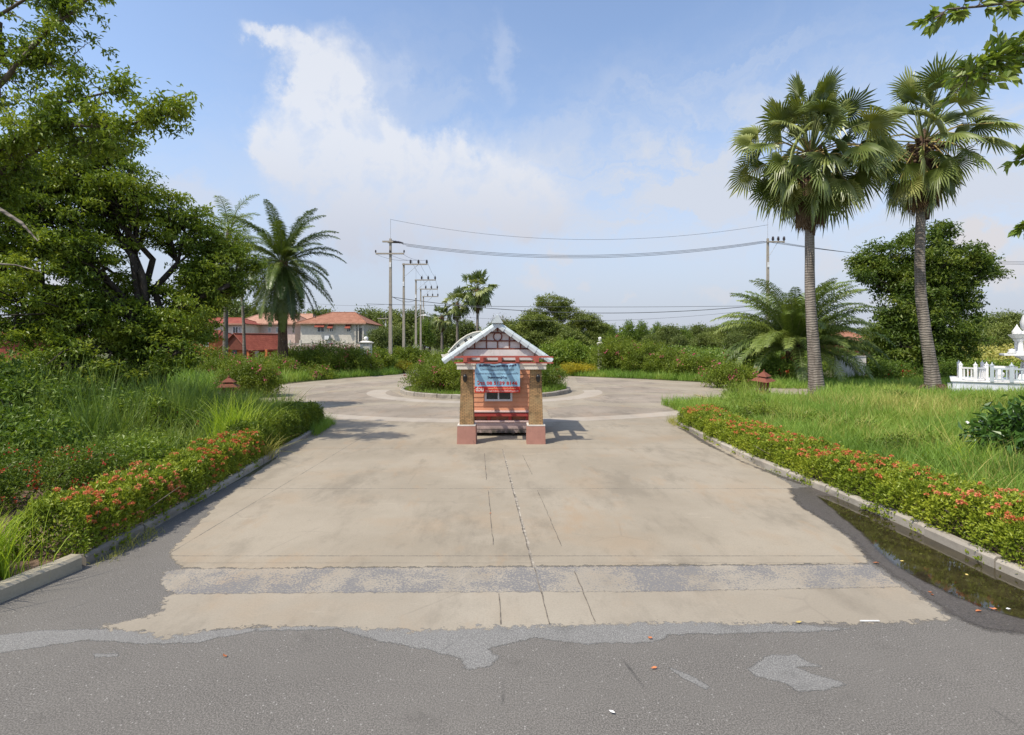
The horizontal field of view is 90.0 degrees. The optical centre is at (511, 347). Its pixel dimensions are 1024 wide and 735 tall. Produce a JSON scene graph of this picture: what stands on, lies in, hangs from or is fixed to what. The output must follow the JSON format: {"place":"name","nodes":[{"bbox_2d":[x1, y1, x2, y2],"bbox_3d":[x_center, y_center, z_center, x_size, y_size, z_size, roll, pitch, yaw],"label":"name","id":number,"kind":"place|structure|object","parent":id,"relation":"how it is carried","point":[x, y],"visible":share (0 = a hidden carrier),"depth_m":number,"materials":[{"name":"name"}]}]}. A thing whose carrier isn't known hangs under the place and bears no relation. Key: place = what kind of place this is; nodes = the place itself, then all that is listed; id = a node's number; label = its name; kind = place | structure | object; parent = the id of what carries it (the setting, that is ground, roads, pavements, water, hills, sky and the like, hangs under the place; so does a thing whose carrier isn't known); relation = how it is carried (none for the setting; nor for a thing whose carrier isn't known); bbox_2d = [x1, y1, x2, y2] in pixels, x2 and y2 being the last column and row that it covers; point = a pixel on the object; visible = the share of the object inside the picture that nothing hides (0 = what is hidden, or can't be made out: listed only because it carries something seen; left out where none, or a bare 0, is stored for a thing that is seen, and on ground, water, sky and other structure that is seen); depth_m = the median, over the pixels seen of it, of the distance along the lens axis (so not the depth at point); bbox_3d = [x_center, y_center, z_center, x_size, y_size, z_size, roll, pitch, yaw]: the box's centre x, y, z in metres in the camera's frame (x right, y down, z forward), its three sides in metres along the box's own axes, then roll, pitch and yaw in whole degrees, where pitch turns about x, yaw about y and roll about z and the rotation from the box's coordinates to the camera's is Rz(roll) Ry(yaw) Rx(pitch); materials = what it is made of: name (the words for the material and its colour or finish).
{"place":"outdoors","nodes":[
{"label":"outdoors","id":0,"kind":"place"},
{"bbox_2d":[0,433,300,580],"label":"soil verge","id":1,"kind":"structure","parent":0,"point":[34,562],"depth_m":6.67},
{"bbox_2d":[0,500,65,579],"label":"grass clump","id":2,"kind":"object","parent":1,"relation":"on","point":[5,565],"visible":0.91,"depth_m":5.47,"materials":[{"name":"plant"}]},
{"bbox_2d":[0,433,139,512],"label":"ixora bush","id":3,"kind":"object","parent":1,"relation":"on","point":[96,467],"visible":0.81,"depth_m":8.16,"materials":[{"name":"green plant"}]},
{"bbox_2d":[69,427,184,475],"bbox_3d":[-7.227,2.015,9.719,2.717,1.132,1.932,0,0,40],"label":"weedy shrub","id":4,"kind":"object","parent":1,"relation":"on","point":[144,446],"visible":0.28,"depth_m":9.50,"materials":[{"name":"green plant"}]},
{"bbox_2d":[0,424,265,561],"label":"ixora hedge","id":5,"kind":"object","parent":1,"relation":"on","point":[131,491],"visible":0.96,"depth_m":6.87,"materials":[{"name":"green plant"}]},
{"bbox_2d":[92,422,193,449],"bbox_3d":[-8.105,2.107,11.189,1.994,0.939,1.901,0,0,0],"label":"weed patch","id":6,"kind":"object","parent":1,"relation":"on","point":[174,436],"visible":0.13,"depth_m":11.33,"materials":[{"name":"green plant"}]},
{"bbox_2d":[136,383,194,433],"bbox_3d":[-8.801,1.716,13.033,1.500,1.611,1.246,0,0,-33],"label":"weed patch","id":7,"kind":"object","parent":1,"relation":"on","point":[161,404],"visible":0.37,"depth_m":12.85,"materials":[{"name":"green plant"}]},
{"bbox_2d":[106,396,285,436],"bbox_3d":[-8.337,1.878,13.314,5.022,1.334,2.317,0,0,-10],"label":"dark shrub","id":8,"kind":"object","parent":1,"relation":"on","point":[192,423],"visible":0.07,"depth_m":12.91,"materials":[{"name":"green plant"}]},
{"bbox_2d":[171,388,291,437],"bbox_3d":[-6.460,1.647,11.834,2.828,1.645,2.127,0,0,-34],"label":"grass clump","id":9,"kind":"object","parent":1,"relation":"on","point":[221,420],"visible":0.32,"depth_m":11.79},
{"bbox_2d":[224,399,326,455],"bbox_3d":[-6.217,1.998,13.829,1.269,1.059,5.296,0,0,-6],"label":"plain hedge","id":10,"kind":"object","parent":1,"relation":"on","point":[295,418],"visible":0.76,"depth_m":12.97,"materials":[{"name":"green plant"}]},
{"bbox_2d":[206,317,259,357],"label":"side house","id":11,"kind":"structure","parent":0,"point":[235,325],"depth_m":95.19,"materials":[{"name":"paint"}]},
{"bbox_2d":[0,477,1023,734],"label":"asphalt road","id":12,"kind":"structure","parent":0,"point":[954,675],"depth_m":3.84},
{"bbox_2d":[0,554,81,602],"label":"kerb","id":13,"kind":"structure","parent":12,"relation":"on","point":[22,583],"depth_m":5.35,"materials":[{"name":"concrete"}]},
{"bbox_2d":[0,621,849,669],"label":"asphalt patch","id":14,"kind":"object","parent":12,"relation":"on","point":[469,648],"visible":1,"depth_m":4.46,"materials":[{"name":"asphalt"}]},
{"bbox_2d":[103,585,950,639],"bbox_3d":[0.196,2.498,4.952,8.310,0.001,1.389,0,0,-2],"label":"driveway apron","id":15,"kind":"object","parent":12,"relation":"on","point":[185,614],"visible":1,"depth_m":4.88,"materials":[{"name":"concrete"}]},
{"bbox_2d":[160,564,901,593],"bbox_3d":[0.134,2.497,5.548,8.250,0.001,0.960,0,0,0],"label":"driveway strip","id":16,"kind":"object","parent":12,"relation":"on","point":[505,579],"visible":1,"depth_m":5.51,"materials":[{"name":"concrete"}]},
{"bbox_2d":[748,654,845,691],"bbox_3d":[2.163,2.498,3.947,0.900,0.001,0.700,0,0,0],"label":"asphalt patch","id":17,"kind":"object","parent":12,"relation":"on","point":[782,669],"visible":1,"depth_m":3.92,"materials":[{"name":"asphalt"}]},
{"bbox_2d":[0,0,1023,347],"label":"sky","id":18,"kind":"structure","parent":0,"point":[560,121],"materials":[{"name":"blue"}]},
{"bbox_2d":[169,373,867,568],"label":"driveway","id":19,"kind":"structure","parent":0,"point":[353,493],"depth_m":8.24,"materials":[{"name":"concrete"}]},
{"bbox_2d":[298,389,403,402],"bbox_3d":[-7.737,2.495,26.389,7.637,0.001,6.194,0,0,45],"label":"roundabout panel","id":20,"kind":"object","parent":19,"relation":"on","point":[357,396],"visible":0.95,"depth_m":25.47,"materials":[{"name":"concrete"}]},
{"bbox_2d":[308,380,401,392],"bbox_3d":[-10.029,2.495,33.681,3.977,0.001,12.144,0,0,11],"label":"roundabout panel","id":21,"kind":"object","parent":19,"relation":"on","point":[354,385],"visible":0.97,"depth_m":33.48,"materials":[{"name":"concrete"}]},
{"bbox_2d":[322,404,459,418],"bbox_3d":[-4.739,2.495,19.932,6.720,0.001,6.000,0,0,0],"label":"roundabout panel","id":22,"kind":"object","parent":19,"relation":"on","point":[401,411],"visible":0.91,"depth_m":19.91,"materials":[{"name":"concrete"}]},
{"bbox_2d":[235,396,679,422],"bbox_3d":[-1.000,2.493,21.735,26.391,0.001,9.571,0,0,0],"label":"roundabout band","id":23,"kind":"object","parent":19,"relation":"on","point":[375,418],"visible":0.34,"depth_m":17.94,"materials":[{"name":"concrete"}]},
{"bbox_2d":[366,390,602,402],"bbox_3d":[-1.500,2.493,26.377,13.200,0.001,7.154,0,0,0],"label":"roundabout band","id":24,"kind":"object","parent":19,"relation":"on","point":[381,394],"visible":0.8,"depth_m":25.45,"materials":[{"name":"concrete"}]},
{"bbox_2d":[400,385,570,398],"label":"kerb","id":25,"kind":"structure","parent":19,"relation":"on","point":[457,396],"depth_m":25.87,"materials":[{"name":"concrete"}]},
{"bbox_2d":[441,315,552,443],"bbox_3d":[-0.468,0.788,14.788,3.284,3.423,3.615,0,0,0],"label":"guard booth","id":26,"kind":"object","parent":19,"relation":"on","point":[497,341],"visible":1,"depth_m":14.40,"materials":[{"name":"orange"}]},
{"bbox_2d":[475,363,519,392],"bbox_3d":[-0.412,0.849,14.457,1.275,0.852,0.064,0,0,0],"label":"vinyl banner","id":27,"kind":"object","parent":26,"relation":"hanging from","point":[501,378],"visible":1,"depth_m":14.46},
{"bbox_2d":[547,405,674,417],"bbox_3d":[4.189,2.495,19.890,6.240,0.001,5.160,0,0,0],"label":"roundabout panel","id":28,"kind":"object","parent":19,"relation":"on","point":[578,411],"visible":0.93,"depth_m":19.91,"materials":[{"name":"concrete"}]},
{"bbox_2d":[595,385,679,392],"bbox_3d":[7.218,2.495,30.812,5.280,0.001,6.120,0,0,0],"label":"roundabout panel","id":29,"kind":"object","parent":19,"relation":"on","point":[632,389],"visible":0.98,"depth_m":30.30,"materials":[{"name":"concrete"}]},
{"bbox_2d":[586,394,692,402],"bbox_3d":[6.349,2.495,25.196,6.480,0.001,5.040,0,0,0],"label":"roundabout panel","id":30,"kind":"object","parent":19,"relation":"on","point":[624,398],"visible":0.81,"depth_m":24.97,"materials":[{"name":"concrete"}]},
{"bbox_2d":[93,348,1003,482],"bbox_3d":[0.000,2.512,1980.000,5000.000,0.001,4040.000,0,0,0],"label":"ground","id":31,"kind":"structure","parent":0,"point":[258,468],"depth_m":38.78,"materials":[{"name":"soil"}]},
{"bbox_2d":[0,441,50,486],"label":"weed patch","id":32,"kind":"object","parent":31,"relation":"on","point":[17,456],"visible":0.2,"depth_m":9.13,"materials":[{"name":"green plant"}]},
{"bbox_2d":[0,393,102,467],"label":"creeper bush","id":33,"kind":"object","parent":31,"relation":"on","point":[14,426],"visible":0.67,"depth_m":10.16,"materials":[{"name":"green plant"}]},
{"bbox_2d":[0,343,149,422],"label":"sprawling shrub","id":34,"kind":"object","parent":31,"relation":"on","point":[9,380],"visible":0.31,"depth_m":12.76,"materials":[{"name":"green plant"}]},
{"bbox_2d":[0,0,203,271],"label":"broadleaf tree","id":35,"kind":"object","parent":31,"relation":"on","point":[97,127],"visible":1,"depth_m":11.93,"materials":[{"name":"green plant"}]},
{"bbox_2d":[0,344,236,443],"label":"tall grass","id":36,"kind":"structure","parent":31,"relation":"on","point":[179,400],"depth_m":12.94,"materials":[{"name":"plant"}]},
{"bbox_2d":[0,130,273,391],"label":"dense tree","id":37,"kind":"object","parent":31,"relation":"on","point":[59,319],"visible":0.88,"depth_m":17.20,"materials":[{"name":"green plant"}]},
{"bbox_2d":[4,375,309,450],"bbox_3d":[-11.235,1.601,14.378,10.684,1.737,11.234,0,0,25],"label":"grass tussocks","id":38,"kind":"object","parent":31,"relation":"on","point":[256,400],"depth_m":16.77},
{"bbox_2d":[0,377,326,492],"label":"grass","id":39,"kind":"structure","parent":31,"relation":"on","point":[197,433],"depth_m":11.66,"materials":[{"name":"plant"}]},
{"bbox_2d":[19,361,315,393],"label":"grass","id":40,"kind":"structure","parent":31,"relation":"on","point":[292,374],"depth_m":33.52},
{"bbox_2d":[80,430,313,565],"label":"kerb","id":41,"kind":"structure","parent":31,"relation":"on","point":[89,557],"depth_m":7.56,"materials":[{"name":"concrete"}]},
{"bbox_2d":[192,353,258,373],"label":"bougainvillea","id":42,"kind":"object","parent":31,"relation":"on","point":[212,362],"visible":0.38,"depth_m":39.16,"materials":[{"name":"green plant"}]},
{"bbox_2d":[206,194,267,355],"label":"coconut palm","id":43,"kind":"object","parent":31,"relation":"on","point":[225,315],"visible":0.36,"depth_m":49.79,"materials":[{"name":"green plant"}]},
{"bbox_2d":[207,353,286,397],"bbox_3d":[-13.391,1.455,26.039,4.196,2.287,3.134,0,0,0],"label":"bougainvillea","id":44,"kind":"object","parent":31,"relation":"on","point":[244,373],"visible":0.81,"depth_m":25.61,"materials":[{"name":"green plant"}]},
{"bbox_2d":[219,333,277,359],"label":"red roofed pavilion","id":45,"kind":"structure","parent":31,"relation":"on","point":[265,342],"depth_m":70.98,"materials":[{"name":"tile"}]},
{"bbox_2d":[245,313,305,342],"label":"pale house","id":46,"kind":"structure","parent":31,"relation":"on","point":[294,337],"depth_m":99.70,"materials":[{"name":"paint"}]},
{"bbox_2d":[246,351,305,373],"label":"bougainvillea","id":47,"kind":"object","parent":31,"relation":"on","point":[288,362],"visible":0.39,"depth_m":39.63,"materials":[{"name":"green plant"}]},
{"bbox_2d":[223,199,345,360],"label":"oil palm","id":48,"kind":"object","parent":31,"relation":"on","point":[284,287],"visible":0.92,"depth_m":42.94,"materials":[{"name":"green plant"}]},
{"bbox_2d":[212,365,404,380],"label":"verge grass","id":49,"kind":"structure","parent":31,"relation":"on","point":[379,372],"depth_m":43.80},
{"bbox_2d":[286,361,338,379],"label":"bougainvillea","id":50,"kind":"object","parent":31,"relation":"on","point":[323,370],"visible":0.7,"depth_m":39.87,"materials":[{"name":"green plant"}]},
{"bbox_2d":[292,339,371,370],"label":"bougainvillea","id":51,"kind":"object","parent":31,"relation":"on","point":[329,356],"visible":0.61,"depth_m":44.99,"materials":[{"name":"green plant"}]},
{"bbox_2d":[296,312,382,342],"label":"hip roofed house","id":52,"kind":"structure","parent":31,"relation":"on","point":[349,327],"depth_m":92.70,"materials":[{"name":"paint"}]},
{"bbox_2d":[330,344,387,371],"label":"bougainvillea","id":53,"kind":"object","parent":31,"relation":"on","point":[374,360],"visible":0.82,"depth_m":45.41,"materials":[{"name":"green plant"}]},
{"bbox_2d":[363,325,392,349],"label":"round tree","id":54,"kind":"object","parent":31,"relation":"on","point":[377,337],"visible":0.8,"depth_m":78.87,"materials":[{"name":"green plant"}]},
{"bbox_2d":[375,219,404,353],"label":"utility pole","id":55,"kind":"object","parent":31,"relation":"on","point":[390,242],"visible":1,"depth_m":56.85,"materials":[{"name":"concrete"}]},
{"bbox_2d":[371,307,413,341],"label":"spreading tree","id":56,"kind":"object","parent":31,"relation":"on","point":[395,319],"visible":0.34,"depth_m":122.58,"materials":[{"name":"green plant"}]},
{"bbox_2d":[386,344,431,364],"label":"shrub","id":57,"kind":"object","parent":31,"relation":"on","point":[408,352],"visible":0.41,"depth_m":60.93,"materials":[{"name":"green plant"}]},
{"bbox_2d":[411,317,438,349],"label":"slender tree","id":58,"kind":"object","parent":31,"relation":"on","point":[428,335],"visible":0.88,"depth_m":99.34,"materials":[{"name":"green plant"}]},
{"bbox_2d":[431,322,463,349],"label":"round tree","id":59,"kind":"object","parent":31,"relation":"on","point":[449,335],"visible":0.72,"depth_m":103.61,"materials":[{"name":"green plant"}]},
{"bbox_2d":[460,269,498,330],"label":"fan palm","id":60,"kind":"object","parent":31,"relation":"on","point":[480,298],"visible":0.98,"depth_m":87.21,"materials":[{"name":"green plant"}]},
{"bbox_2d":[505,311,568,347],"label":"rain tree","id":61,"kind":"object","parent":31,"relation":"on","point":[543,327],"visible":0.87,"depth_m":82.43,"materials":[{"name":"green plant"}]},
{"bbox_2d":[518,292,591,336],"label":"rain tree","id":62,"kind":"object","parent":31,"relation":"on","point":[554,308],"visible":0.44,"depth_m":90.85,"materials":[{"name":"green plant"}]},
{"bbox_2d":[533,336,594,368],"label":"shrub","id":63,"kind":"object","parent":31,"relation":"on","point":[573,347],"visible":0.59,"depth_m":54.93,"materials":[{"name":"green plant"}]},
{"bbox_2d":[548,330,595,346],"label":"rain tree","id":64,"kind":"object","parent":31,"relation":"on","point":[577,335],"visible":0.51,"depth_m":78.92,"materials":[{"name":"green plant"}]},
{"bbox_2d":[565,312,611,346],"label":"rain tree","id":65,"kind":"object","parent":31,"relation":"on","point":[591,326],"visible":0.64,"depth_m":96.55,"materials":[{"name":"green plant"}]},
{"bbox_2d":[587,330,647,370],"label":"bougainvillea","id":66,"kind":"object","parent":31,"relation":"on","point":[606,349],"visible":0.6,"depth_m":46.38,"materials":[{"name":"green plant"}]},
{"bbox_2d":[613,336,675,372],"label":"bougainvillea","id":67,"kind":"object","parent":31,"relation":"on","point":[635,360],"visible":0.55,"depth_m":44.41,"materials":[{"name":"green plant"}]},
{"bbox_2d":[640,346,698,373],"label":"bougainvillea","id":68,"kind":"object","parent":31,"relation":"on","point":[655,364],"visible":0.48,"depth_m":42.49,"materials":[{"name":"green plant"}]},
{"bbox_2d":[655,324,685,345],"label":"round tree","id":69,"kind":"object","parent":31,"relation":"on","point":[667,333],"visible":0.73,"depth_m":138.67,"materials":[{"name":"green plant"}]},
{"bbox_2d":[553,364,792,380],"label":"verge grass","id":70,"kind":"structure","parent":31,"relation":"on","point":[622,373],"depth_m":41.48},
{"bbox_2d":[664,352,721,374],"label":"bougainvillea","id":71,"kind":"object","parent":31,"relation":"on","point":[688,364],"visible":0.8,"depth_m":39.56,"materials":[{"name":"green plant"}]},
{"bbox_2d":[686,332,722,349],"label":"spreading tree","id":72,"kind":"object","parent":31,"relation":"on","point":[705,339],"visible":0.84,"depth_m":114.39,"materials":[{"name":"green plant"}]},
{"bbox_2d":[686,357,761,387],"bbox_3d":[13.596,1.595,32.065,4.958,2.102,3.351,0,0,0],"label":"bougainvillea","id":73,"kind":"object","parent":31,"relation":"on","point":[724,373],"visible":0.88,"depth_m":31.50,"materials":[{"name":"green plant"}]},
{"bbox_2d":[708,399,785,418],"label":"grass shrub","id":74,"kind":"object","parent":31,"relation":"on","point":[759,408],"visible":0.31,"depth_m":16.43,"materials":[{"name":"green plant"}]},
{"bbox_2d":[740,351,805,378],"bbox_3d":[18.285,1.404,35.951,5.081,2.459,3.631,0,0,0],"label":"shrub","id":75,"kind":"object","parent":31,"relation":"on","point":[779,367],"visible":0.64,"depth_m":35.34,"materials":[{"name":"green plant"}]},
{"bbox_2d":[545,339,1003,371],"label":"undergrowth","id":76,"kind":"object","parent":31,"relation":"on","point":[715,352],"visible":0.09,"depth_m":55.28,"materials":[{"name":"green plant"}]},
{"bbox_2d":[711,278,896,382],"bbox_3d":[20.450,-0.920,36.935,11.356,7.977,11.564,0,0,30],"label":"oil palm","id":77,"kind":"object","parent":31,"relation":"on","point":[784,329],"visible":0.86,"depth_m":35.37,"materials":[{"name":"green plant"}]},
{"bbox_2d":[723,66,912,393],"bbox_3d":[15.834,-5.908,26.899,8.655,17.080,7.678,0,0,0],"label":"fan palm","id":78,"kind":"object","parent":31,"relation":"on","point":[807,190],"visible":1,"depth_m":25.95,"materials":[{"name":"green plant"}]},
{"bbox_2d":[662,374,1023,452],"bbox_3d":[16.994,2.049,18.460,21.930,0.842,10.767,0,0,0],"label":"grass","id":79,"kind":"structure","parent":31,"relation":"on","point":[676,404],"depth_m":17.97,"materials":[{"name":"plant"}]},
{"bbox_2d":[674,419,1023,580],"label":"kerb","id":80,"kind":"structure","parent":31,"relation":"on","point":[989,558],"depth_m":7.16,"materials":[{"name":"concrete"}]},
{"bbox_2d":[707,371,1023,403],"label":"grass","id":81,"kind":"structure","parent":31,"relation":"on","point":[866,383],"depth_m":29.17,"materials":[{"name":"plant"}]},
{"bbox_2d":[725,380,1023,493],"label":"dry grass","id":82,"kind":"structure","parent":31,"relation":"on","point":[896,396],"depth_m":16.44,"materials":[{"name":"plant"}]},
{"bbox_2d":[748,352,1022,375],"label":"undergrowth","id":83,"kind":"object","parent":31,"relation":"on","point":[998,363],"visible":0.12,"depth_m":42.96,"materials":[{"name":"green plant"}]},
{"bbox_2d":[749,409,1023,519],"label":"grass","id":84,"kind":"structure","parent":31,"relation":"on","point":[815,432],"depth_m":10.00,"materials":[{"name":"plant"}]},
{"bbox_2d":[860,358,920,379],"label":"shrub","id":85,"kind":"object","parent":31,"relation":"on","point":[894,370],"visible":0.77,"depth_m":35.48,"materials":[{"name":"green plant"}]},
{"bbox_2d":[848,428,955,456],"bbox_3d":[8.465,2.140,11.075,2.463,0.792,1.654,0,0,0],"label":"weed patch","id":86,"kind":"object","parent":31,"relation":"on","point":[899,440],"visible":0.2,"depth_m":10.96,"materials":[{"name":"green plant"}]},
{"bbox_2d":[841,218,1016,375],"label":"round tree","id":87,"kind":"object","parent":31,"relation":"on","point":[951,271],"visible":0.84,"depth_m":40.46,"materials":[{"name":"green plant"}]},
{"bbox_2d":[842,51,1023,390],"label":"fan palm","id":88,"kind":"object","parent":31,"relation":"on","point":[930,173],"visible":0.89,"depth_m":26.57,"materials":[{"name":"green plant"}]},
{"bbox_2d":[915,355,978,378],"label":"shrub","id":89,"kind":"object","parent":31,"relation":"on","point":[948,368],"visible":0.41,"depth_m":35.54,"materials":[{"name":"green plant"}]},
{"bbox_2d":[906,0,1023,239],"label":"overhanging tree","id":90,"kind":"object","parent":31,"relation":"on","point":[1010,52],"visible":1,"depth_m":6.17,"materials":[{"name":"green plant"}]},
{"bbox_2d":[947,360,1023,392],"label":"shrine platform","id":91,"kind":"structure","parent":31,"relation":"on","point":[984,379],"depth_m":25.83,"materials":[{"name":"white paint"}]},
{"bbox_2d":[999,315,1023,378],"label":"spirit shrine","id":92,"kind":"object","parent":91,"relation":"on","point":[1017,336],"visible":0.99,"depth_m":25.76,"materials":[{"name":"white paint"}]},
{"bbox_2d":[957,394,1023,462],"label":"plumeria bush","id":93,"kind":"object","parent":31,"relation":"on","point":[1012,416],"visible":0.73,"depth_m":10.01,"materials":[{"name":"green plant"}]},
{"bbox_2d":[961,343,1023,368],"bbox_3d":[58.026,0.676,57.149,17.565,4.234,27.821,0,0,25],"label":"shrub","id":94,"kind":"object","parent":31,"relation":"on","point":[997,351],"visible":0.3,"depth_m":54.95,"materials":[{"name":"plant"}]},
{"bbox_2d":[980,321,1014,351],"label":"spreading tree","id":95,"kind":"object","parent":31,"relation":"on","point":[997,330],"visible":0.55,"depth_m":78.73,"materials":[{"name":"green plant"}]},
{"bbox_2d":[700,430,1023,565],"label":"soil verge","id":96,"kind":"structure","parent":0,"point":[995,550],"depth_m":7.00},
{"bbox_2d":[674,402,1023,573],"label":"ixora hedge","id":97,"kind":"object","parent":96,"relation":"on","point":[1005,510],"visible":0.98,"depth_m":7.82,"materials":[{"name":"green plant"}]},
{"bbox_2d":[788,487,1023,633],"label":"wet road","id":98,"kind":"structure","parent":0,"point":[808,499],"depth_m":5.48,"materials":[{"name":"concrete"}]},
{"bbox_2d":[818,495,1023,618],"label":"puddle","id":99,"kind":"object","parent":98,"relation":"on","point":[936,564],"visible":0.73,"depth_m":5.88,"materials":[{"name":"liquid"}]},
{"label":"far road","id":100,"kind":"structure","parent":0,"visible":0},
{"bbox_2d":[431,304,452,352],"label":"fan palm","id":101,"kind":"object","parent":100,"relation":"on","point":[441,324],"visible":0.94,"depth_m":91.07,"materials":[{"name":"green plant"}]},
{"bbox_2d":[443,286,470,341],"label":"fan palm","id":102,"kind":"object","parent":100,"relation":"on","point":[459,311],"visible":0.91,"depth_m":89.55,"materials":[{"name":"green plant"}]},
{"label":"island soil","id":103,"kind":"structure","parent":0,"visible":0},
{"bbox_2d":[396,346,462,391],"bbox_3d":[-3.011,1.205,28.686,6.380,2.587,5.586,0,0,22],"label":"island shrub","id":104,"kind":"object","parent":103,"relation":"on","point":[439,373],"visible":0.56,"depth_m":27.33,"materials":[{"name":"green plant"}]},
{"bbox_2d":[405,380,567,393],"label":"island grass","id":105,"kind":"structure","parent":103,"relation":"on","point":[437,390],"depth_m":27.42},
{"bbox_2d":[540,360,570,388],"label":"island shrub","id":106,"kind":"object","parent":103,"relation":"on","point":[550,374],"visible":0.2,"depth_m":28.28,"materials":[{"name":"green plant"}]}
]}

